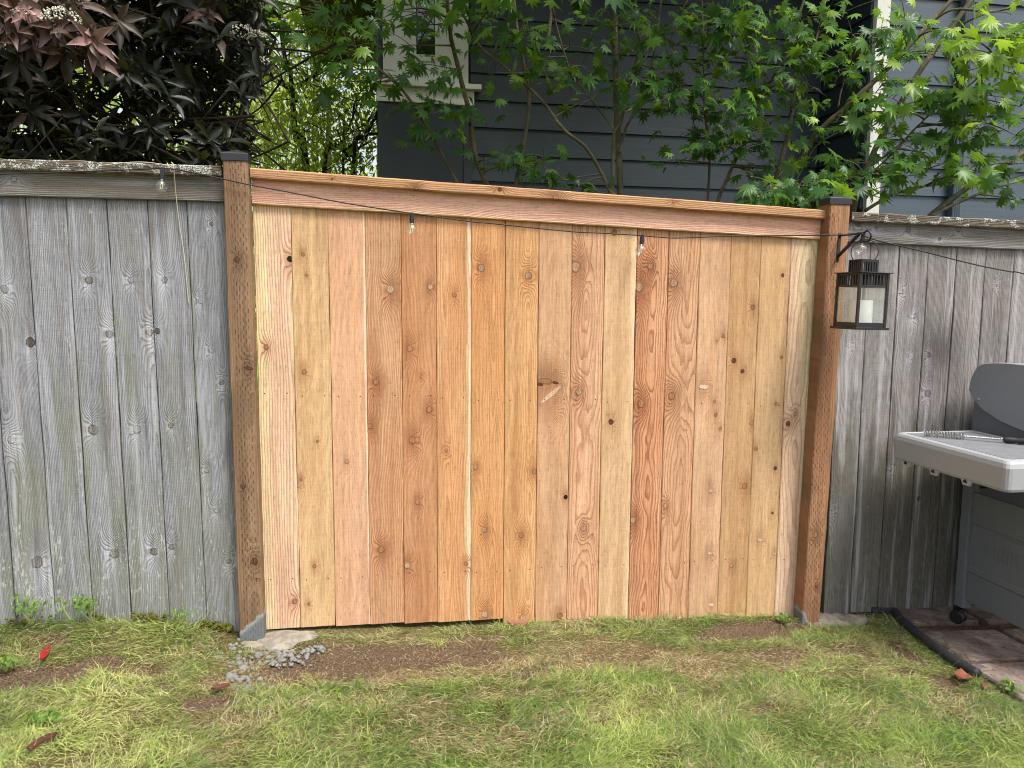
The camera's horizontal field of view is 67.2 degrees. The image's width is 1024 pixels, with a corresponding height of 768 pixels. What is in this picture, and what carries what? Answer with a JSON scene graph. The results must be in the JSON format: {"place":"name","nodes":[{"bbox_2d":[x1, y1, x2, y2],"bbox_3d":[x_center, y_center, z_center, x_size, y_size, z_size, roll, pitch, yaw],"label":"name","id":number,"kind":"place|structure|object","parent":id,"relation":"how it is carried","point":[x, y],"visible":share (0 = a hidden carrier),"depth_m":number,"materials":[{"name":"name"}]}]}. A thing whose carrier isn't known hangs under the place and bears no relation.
{"place":"outdoors","nodes":[
{"label":"outdoors","id":0,"kind":"place"},
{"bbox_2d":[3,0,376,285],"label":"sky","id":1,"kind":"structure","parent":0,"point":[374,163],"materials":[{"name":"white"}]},
{"bbox_2d":[0,299,1023,767],"bbox_3d":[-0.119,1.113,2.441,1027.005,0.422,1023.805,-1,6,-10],"label":"ground","id":2,"kind":"structure","parent":0,"point":[370,653],"depth_m":2.83,"materials":[{"name":"green plant"}]},
{"bbox_2d":[0,654,24,672],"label":"weed","id":3,"kind":"object","parent":2,"relation":"on","point":[7,664],"visible":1,"depth_m":2.70,"materials":[{"name":"green plant"}]},
{"bbox_2d":[10,594,52,623],"bbox_3d":[-1.836,0.863,2.923,0.150,0.130,0.080,1,6,2],"label":"weed","id":4,"kind":"object","parent":2,"relation":"on","point":[31,604],"visible":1,"depth_m":2.93,"materials":[{"name":"green plant"}]},
{"bbox_2d":[21,707,62,727],"bbox_3d":[-1.468,1.041,2.406,0.102,0.054,0.086,4,7,30],"label":"weed","id":5,"kind":"object","parent":2,"relation":"on","point":[36,719],"visible":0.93,"depth_m":2.40,"materials":[{"name":"green plant"}]},
{"bbox_2d":[27,732,56,750],"bbox_3d":[-1.388,1.053,2.278,0.028,0.012,0.095,3,7,22],"label":"bark strip","id":6,"kind":"object","parent":2,"relation":"on","point":[42,739],"visible":1,"depth_m":2.27,"materials":[{"name":"brown wood"}]},
{"bbox_2d":[40,645,50,658],"bbox_3d":[-1.693,0.971,2.794,0.025,0.010,0.109,-2,7,-18],"label":"fallen leaf","id":7,"kind":"object","parent":2,"relation":"on","point":[43,654],"visible":1,"depth_m":2.78,"materials":[{"name":"red plant"}]},
{"bbox_2d":[50,594,87,623],"bbox_3d":[-1.699,0.870,2.954,0.136,0.118,0.078,-1,6,-10],"label":"weed","id":8,"kind":"object","parent":2,"relation":"on","point":[65,602],"visible":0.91,"depth_m":2.96,"materials":[{"name":"green plant"}]},
{"bbox_2d":[73,597,98,622],"bbox_3d":[-1.644,0.873,2.949,0.108,0.117,0.080,3,7,22],"label":"weed","id":9,"kind":"object","parent":2,"relation":"on","point":[86,605],"visible":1,"depth_m":2.94,"materials":[{"name":"green plant"}]},
{"bbox_2d":[2,60,213,338],"bbox_3d":[-8.116,-3.545,11.604,8.476,7.573,5.500,-1,6,-10],"label":"broadleaf tree","id":10,"kind":"object","parent":2,"relation":"on","point":[168,144],"depth_m":12.39,"materials":[{"name":"plant"}]},
{"bbox_2d":[0,159,238,630],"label":"weathered fence","id":11,"kind":"object","parent":2,"relation":"on","point":[76,285],"visible":0.81,"depth_m":2.94,"materials":[{"name":"grey wood"}]},
{"bbox_2d":[102,162,188,303],"bbox_3d":[-1.360,-0.560,2.861,0.270,0.518,0.067,-1,6,-10],"label":"twine","id":12,"kind":"object","parent":11,"relation":"hanging from","point":[176,204],"visible":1,"depth_m":2.87,"materials":[{"name":"fabric"}]},
{"bbox_2d":[5,611,234,634],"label":"moss cushions","id":13,"kind":"object","parent":2,"relation":"on","point":[225,627],"visible":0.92,"depth_m":3.03,"materials":[{"name":"green plant"}]},
{"bbox_2d":[3,44,313,394],"bbox_3d":[-4.584,-1.382,7.528,5.627,4.239,4.314,-1,6,-10],"label":"broadleaf tree","id":14,"kind":"object","parent":2,"relation":"on","point":[171,144],"visible":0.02,"depth_m":7.49,"materials":[{"name":"plant"}]},
{"bbox_2d":[0,0,345,169],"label":"photinia shrub","id":15,"kind":"object","parent":2,"relation":"on","point":[52,38],"visible":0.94,"depth_m":3.24,"materials":[{"name":"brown plant"}]},
{"bbox_2d":[161,604,198,624],"bbox_3d":[-1.303,0.913,3.029,0.133,0.089,0.060,1,6,1],"label":"weed","id":16,"kind":"object","parent":2,"relation":"on","point":[182,613],"visible":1,"depth_m":3.03,"materials":[{"name":"green plant"}]},
{"bbox_2d":[2,0,376,389],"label":"broadleaf tree","id":17,"kind":"object","parent":2,"relation":"on","point":[252,103],"visible":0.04,"depth_m":9.12,"materials":[{"name":"green plant"}]},
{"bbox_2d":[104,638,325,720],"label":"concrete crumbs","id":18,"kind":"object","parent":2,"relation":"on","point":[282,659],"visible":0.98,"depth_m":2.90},
{"bbox_2d":[211,683,229,689],"bbox_3d":[-1.003,1.040,2.648,0.062,0.012,0.026,-4,8,-33],"label":"bark strip","id":19,"kind":"object","parent":2,"relation":"on","point":[219,686],"visible":1,"depth_m":2.64,"materials":[{"name":"brown wood"}]},
{"bbox_2d":[76,60,376,354],"bbox_3d":[-4.130,-3.962,14.893,9.389,7.726,4.534,-1,6,-10],"label":"broadleaf tree","id":20,"kind":"object","parent":2,"relation":"on","point":[316,139],"visible":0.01,"depth_m":14.24,"materials":[{"name":"green plant"}]},
{"bbox_2d":[109,0,377,179],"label":"broadleaf tree","id":21,"kind":"object","parent":2,"relation":"on","point":[284,55],"visible":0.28,"depth_m":6.10,"materials":[{"name":"green plant"}]},
{"bbox_2d":[179,33,377,303],"bbox_3d":[-1.550,-0.891,6.004,2.600,3.640,2.438,4,7,29],"label":"broadleaf tree","id":22,"kind":"object","parent":2,"relation":"on","point":[341,145],"visible":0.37,"depth_m":5.76,"materials":[{"name":"green plant"}]},
{"bbox_2d":[243,630,317,650],"bbox_3d":[-0.955,1.060,3.068,0.410,0.108,0.195,-1,6,-10],"label":"concrete footing","id":23,"kind":"object","parent":2,"relation":"on","point":[280,640],"visible":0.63,"depth_m":3.06,"materials":[{"name":"grey concrete"}]},
{"bbox_2d":[256,0,589,184],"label":"maple tree","id":24,"kind":"object","parent":2,"relation":"on","point":[415,131],"visible":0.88,"depth_m":3.86,"materials":[{"name":"green plant"}]},
{"bbox_2d":[373,0,632,194],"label":"maple tree","id":25,"kind":"object","parent":2,"relation":"on","point":[538,57],"visible":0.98,"depth_m":4.05,"materials":[{"name":"green plant"}]},
{"bbox_2d":[0,607,1023,767],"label":"grass","id":26,"kind":"structure","parent":2,"relation":"on","point":[904,741],"depth_m":2.62,"materials":[{"name":"green plant"}]},
{"bbox_2d":[507,619,527,626],"bbox_3d":[0.027,1.026,3.314,0.095,0.014,0.045,-2,7,-17],"label":"brick scrap","id":27,"kind":"object","parent":2,"relation":"on","point":[522,621],"visible":0.94,"depth_m":3.30,"materials":[{"name":"orange brick"}]},
{"bbox_2d":[221,150,852,639],"bbox_3d":[0.170,0.150,3.256,2.568,2.106,0.175,-1,6,-10],"label":"cedar fence panel","id":28,"kind":"object","parent":2,"relation":"on","point":[571,424],"visible":0.98,"depth_m":3.22,"materials":[{"name":"brown wood"}]},
{"bbox_2d":[0,168,1023,273],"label":"string light","id":29,"kind":"object","parent":28,"relation":"attached to","point":[411,218],"visible":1,"depth_m":3.05,"materials":[{"name":"black plastic"}]},
{"bbox_2d":[836,230,871,261],"bbox_3d":[1.419,-0.575,3.200,0.021,0.121,0.222,-1,6,-9],"label":"plant bracket","id":30,"kind":"object","parent":28,"relation":"attached to","point":[845,248],"visible":0.99,"depth_m":3.24,"materials":[{"name":"black metal"}]},
{"bbox_2d":[830,239,892,329],"bbox_3d":[1.429,-0.407,3.143,0.158,0.366,0.158,0,6,-15],"label":"lantern","id":31,"kind":"object","parent":30,"relation":"hanging from","point":[858,275],"visible":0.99,"depth_m":3.10,"materials":[{"name":"black metal"}]},
{"bbox_2d":[848,300,872,322],"bbox_3d":[1.428,-0.289,3.157,0.091,0.108,0.091,-1,6,-10],"label":"candle","id":32,"kind":"object","parent":31,"relation":"in","point":[866,311],"visible":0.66,"depth_m":3.12,"materials":[{"name":"white wax"}]},
{"bbox_2d":[298,0,1023,503],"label":"house","id":33,"kind":"structure","parent":2,"relation":"on","point":[588,126],"depth_m":5.13,"materials":[{"name":"grey wood"}]},
{"bbox_2d":[382,0,467,83],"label":"window frame","id":34,"kind":"structure","parent":33,"relation":"in","point":[389,62],"depth_m":4.92,"materials":[{"name":"white paint"}]},
{"bbox_2d":[416,0,434,54],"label":"window pane","id":35,"kind":"structure","parent":33,"relation":"in","point":[428,50],"depth_m":4.94,"materials":[{"name":"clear glass"}]},
{"bbox_2d":[574,0,762,194],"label":"maple tree","id":36,"kind":"object","parent":2,"relation":"on","point":[648,89],"visible":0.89,"depth_m":4.18,"materials":[{"name":"green plant"}]},
{"bbox_2d":[625,0,765,201],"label":"maple tree","id":37,"kind":"object","parent":2,"relation":"on","point":[714,38],"visible":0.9,"depth_m":4.15,"materials":[{"name":"green plant"}]},
{"bbox_2d":[657,0,830,201],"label":"maple tree","id":38,"kind":"object","parent":2,"relation":"on","point":[743,133],"visible":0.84,"depth_m":4.12,"materials":[{"name":"green plant"}]},
{"bbox_2d":[776,612,790,625],"bbox_3d":[1.227,1.058,3.467,0.060,0.046,0.095,-1,6,-10],"label":"weed","id":39,"kind":"object","parent":2,"relation":"on","point":[784,616],"visible":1,"depth_m":3.46,"materials":[{"name":"green plant"}]},
{"bbox_2d":[732,159,872,209],"bbox_3d":[1.338,0.033,3.695,0.720,2.181,0.439,-1,6,-10],"label":"maple tree","id":40,"kind":"object","parent":2,"relation":"on","point":[792,195],"visible":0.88,"depth_m":3.55,"materials":[{"name":"green plant"}]},
{"bbox_2d":[729,0,915,203],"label":"maple tree","id":41,"kind":"object","parent":2,"relation":"on","point":[794,45],"visible":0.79,"depth_m":4.05,"materials":[{"name":"green plant"}]},
{"bbox_2d":[813,611,867,626],"bbox_3d":[1.493,1.121,3.559,0.346,0.108,0.169,-1,6,-10],"label":"concrete footing","id":42,"kind":"object","parent":2,"relation":"on","point":[825,618],"visible":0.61,"depth_m":3.53,"materials":[{"name":"grey concrete"}]},
{"bbox_2d":[780,0,1022,180],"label":"maple tree","id":43,"kind":"object","parent":2,"relation":"on","point":[861,47],"visible":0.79,"depth_m":3.88,"materials":[{"name":"green plant"}]},
{"bbox_2d":[814,123,1023,215],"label":"maple tree","id":44,"kind":"object","parent":2,"relation":"on","point":[989,179],"visible":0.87,"depth_m":3.81,"materials":[{"name":"green plant"}]},
{"bbox_2d":[822,212,1023,613],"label":"weathered fence","id":45,"kind":"object","parent":2,"relation":"on","point":[892,532],"visible":0.7,"depth_m":3.55,"materials":[{"name":"grey wood"}]},
{"bbox_2d":[869,607,980,677],"bbox_3d":[1.811,1.107,3.359,0.139,0.049,0.638,-1,6,-10],"label":"edging pipe","id":46,"kind":"object","parent":2,"relation":"on","point":[925,639],"visible":0.96,"depth_m":3.29,"materials":[{"name":"black plastic"}]},
{"bbox_2d":[845,0,1023,211],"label":"maple tree","id":47,"kind":"object","parent":2,"relation":"on","point":[1009,52],"visible":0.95,"depth_m":3.71,"materials":[{"name":"green plant"}]},
{"bbox_2d":[899,606,977,625],"bbox_3d":[2.019,1.126,3.693,0.352,0.058,0.192,2,6,-11],"label":"paver","id":48,"kind":"object","parent":2,"relation":"on","point":[941,617],"visible":0.44,"depth_m":3.64,"materials":[{"name":"grey concrete"}]},
{"bbox_2d":[894,363,1023,628],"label":"gas grill","id":49,"kind":"object","parent":48,"relation":"on","point":[990,570],"visible":1,"depth_m":3.31,"materials":[{"name":"grey metal"}]},
{"bbox_2d":[924,429,1023,443],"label":"grill brush","id":50,"kind":"object","parent":49,"relation":"on","point":[1013,440],"visible":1,"depth_m":3.22,"materials":[{"name":"metal"}]},
{"bbox_2d":[859,608,1023,684],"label":"dry litter","id":51,"kind":"object","parent":2,"relation":"on","point":[899,640],"visible":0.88,"depth_m":3.38,"materials":[{"name":"brown plant"}]},
{"bbox_2d":[954,668,973,678],"bbox_3d":[1.767,1.141,3.017,0.076,0.017,0.059,-3,7,-28],"label":"fallen leaf","id":52,"kind":"object","parent":2,"relation":"on","point":[960,673],"visible":1,"depth_m":3.02,"materials":[{"name":"plant"}]},
{"bbox_2d":[925,630,1023,663],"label":"paver","id":53,"kind":"object","parent":2,"relation":"on","point":[1013,654],"visible":0.59,"depth_m":3.35,"materials":[{"name":"grey concrete"}]},
{"bbox_2d":[981,682,989,688],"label":"fallen leaf","id":54,"kind":"object","parent":2,"relation":"on","point":[985,686],"visible":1,"depth_m":2.94,"materials":[{"name":"plant"}]},
{"bbox_2d":[963,605,1011,624],"bbox_3d":[2.398,1.142,3.763,0.352,0.058,0.192,2,6,-11],"label":"paver","id":55,"kind":"object","parent":2,"relation":"on","point":[976,609],"visible":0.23,"depth_m":3.70,"materials":[{"name":"grey concrete"}]},
{"bbox_2d":[973,662,1023,703],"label":"paver","id":56,"kind":"object","parent":2,"relation":"on","point":[1001,672],"visible":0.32,"depth_m":3.08,"materials":[{"name":"grey concrete"}]},
{"bbox_2d":[996,676,1023,695],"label":"weed","id":57,"kind":"object","parent":2,"relation":"on","point":[1008,682],"visible":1,"depth_m":2.94,"materials":[{"name":"green plant"}]},
{"bbox_2d":[1002,629,1023,644],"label":"paver","id":58,"kind":"object","parent":2,"relation":"on","point":[1012,634],"visible":0.61,"depth_m":3.50,"materials":[{"name":"grey concrete"}]}
]}

